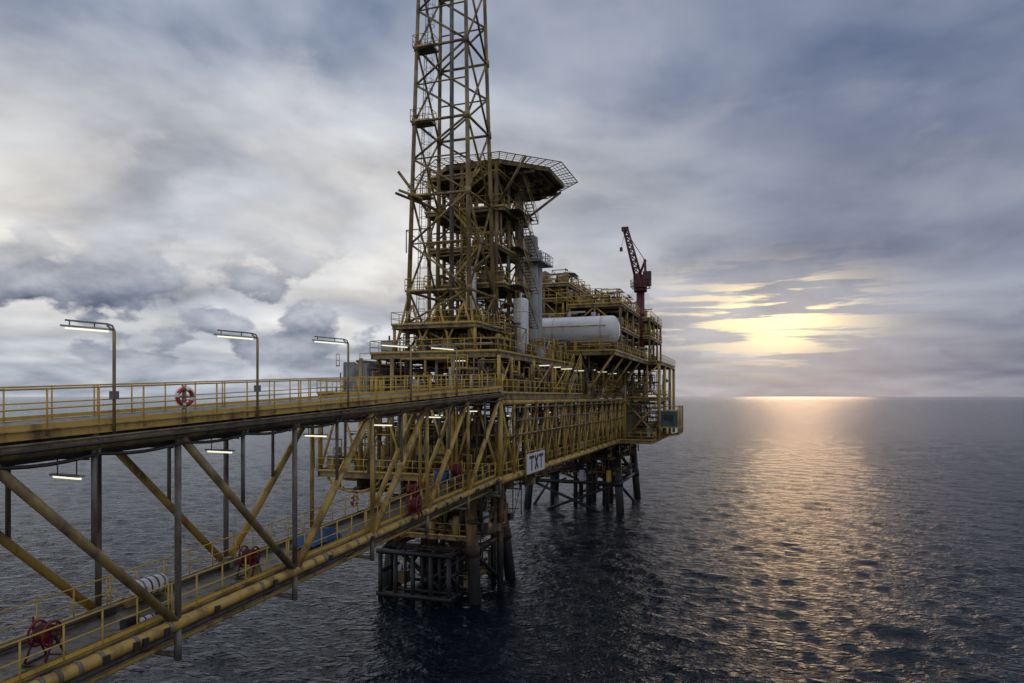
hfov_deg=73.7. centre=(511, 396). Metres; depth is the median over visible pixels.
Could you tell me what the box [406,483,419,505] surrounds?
hose reel
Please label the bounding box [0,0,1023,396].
sky
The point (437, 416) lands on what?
ceiling lamp
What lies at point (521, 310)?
white pressure vessel
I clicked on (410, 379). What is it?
deck lamp
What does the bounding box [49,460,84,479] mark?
ceiling lamp
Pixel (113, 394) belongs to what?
deck lamp
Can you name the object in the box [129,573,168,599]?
liferaft canister
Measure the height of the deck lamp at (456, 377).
3.588 m
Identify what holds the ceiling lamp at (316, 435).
attached to the footbridge
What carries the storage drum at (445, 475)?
on the drum pallet
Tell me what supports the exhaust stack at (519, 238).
on the offshore platform
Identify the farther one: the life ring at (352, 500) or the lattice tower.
the lattice tower
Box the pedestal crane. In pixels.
[620,226,650,346]
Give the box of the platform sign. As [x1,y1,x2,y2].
[525,445,544,478]
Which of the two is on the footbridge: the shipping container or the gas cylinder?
the gas cylinder
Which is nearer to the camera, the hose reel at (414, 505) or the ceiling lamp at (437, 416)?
the hose reel at (414, 505)
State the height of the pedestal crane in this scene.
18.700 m
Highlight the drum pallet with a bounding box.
[429,481,460,489]
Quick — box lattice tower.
[391,0,509,387]
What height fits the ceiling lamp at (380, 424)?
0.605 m
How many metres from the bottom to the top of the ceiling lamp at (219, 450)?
0.605 m
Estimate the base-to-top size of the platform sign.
2.600 m
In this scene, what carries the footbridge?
attached to the offshore platform
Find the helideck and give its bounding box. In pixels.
[397,151,577,215]
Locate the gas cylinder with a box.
[140,613,154,621]
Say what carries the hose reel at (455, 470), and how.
on the footbridge
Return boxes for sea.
[0,397,1023,682]
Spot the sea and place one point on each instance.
(810, 539)
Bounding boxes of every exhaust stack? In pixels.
[512,228,549,346]
[515,185,523,285]
[538,247,552,346]
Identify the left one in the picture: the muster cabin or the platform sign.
the platform sign
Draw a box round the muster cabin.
[661,405,682,437]
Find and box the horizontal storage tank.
[542,311,619,350]
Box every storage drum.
[434,469,439,481]
[441,470,448,483]
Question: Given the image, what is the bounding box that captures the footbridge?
[0,373,504,682]
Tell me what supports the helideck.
on the offshore platform
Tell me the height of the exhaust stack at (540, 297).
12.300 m
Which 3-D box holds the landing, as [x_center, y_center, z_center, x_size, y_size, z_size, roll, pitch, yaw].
[-7.975,15.738,60.405,7.200,6.524,3.470,0,0,19]
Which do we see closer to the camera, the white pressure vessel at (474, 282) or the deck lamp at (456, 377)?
the deck lamp at (456, 377)
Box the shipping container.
[343,363,403,391]
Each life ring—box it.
[174,385,194,408]
[350,494,358,506]
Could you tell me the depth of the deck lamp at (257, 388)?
26.86 m
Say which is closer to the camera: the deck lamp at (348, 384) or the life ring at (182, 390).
the life ring at (182, 390)
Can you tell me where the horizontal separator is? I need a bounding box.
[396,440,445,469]
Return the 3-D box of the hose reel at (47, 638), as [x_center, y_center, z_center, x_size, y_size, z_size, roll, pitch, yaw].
[-13.834,7.177,20.150,0.926,1.274,0.961,0,0,8]
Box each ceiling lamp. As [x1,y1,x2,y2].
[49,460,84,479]
[205,439,234,452]
[303,424,328,436]
[374,415,393,425]
[424,410,441,417]
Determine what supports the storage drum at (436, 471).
on the drum pallet
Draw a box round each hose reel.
[21,616,65,666]
[235,545,260,578]
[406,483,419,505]
[407,495,422,519]
[449,461,461,482]
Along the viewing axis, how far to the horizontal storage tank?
81.86 m
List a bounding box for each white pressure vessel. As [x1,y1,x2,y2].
[465,266,476,314]
[513,293,528,345]
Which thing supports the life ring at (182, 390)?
attached to the footbridge
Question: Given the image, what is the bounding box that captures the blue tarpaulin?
[290,527,341,546]
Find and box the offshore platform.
[314,158,674,604]
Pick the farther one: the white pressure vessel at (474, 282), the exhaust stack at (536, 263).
the exhaust stack at (536, 263)
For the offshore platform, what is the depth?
66.46 m
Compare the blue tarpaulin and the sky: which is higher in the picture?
the sky
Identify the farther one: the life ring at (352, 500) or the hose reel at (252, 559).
the life ring at (352, 500)
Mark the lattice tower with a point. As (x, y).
(409, 325)
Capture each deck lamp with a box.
[60,319,118,433]
[214,329,260,418]
[312,336,350,408]
[380,341,412,401]
[429,344,457,396]
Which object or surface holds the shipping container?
on the offshore platform
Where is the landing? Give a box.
[376,536,465,608]
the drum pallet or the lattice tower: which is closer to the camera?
the drum pallet

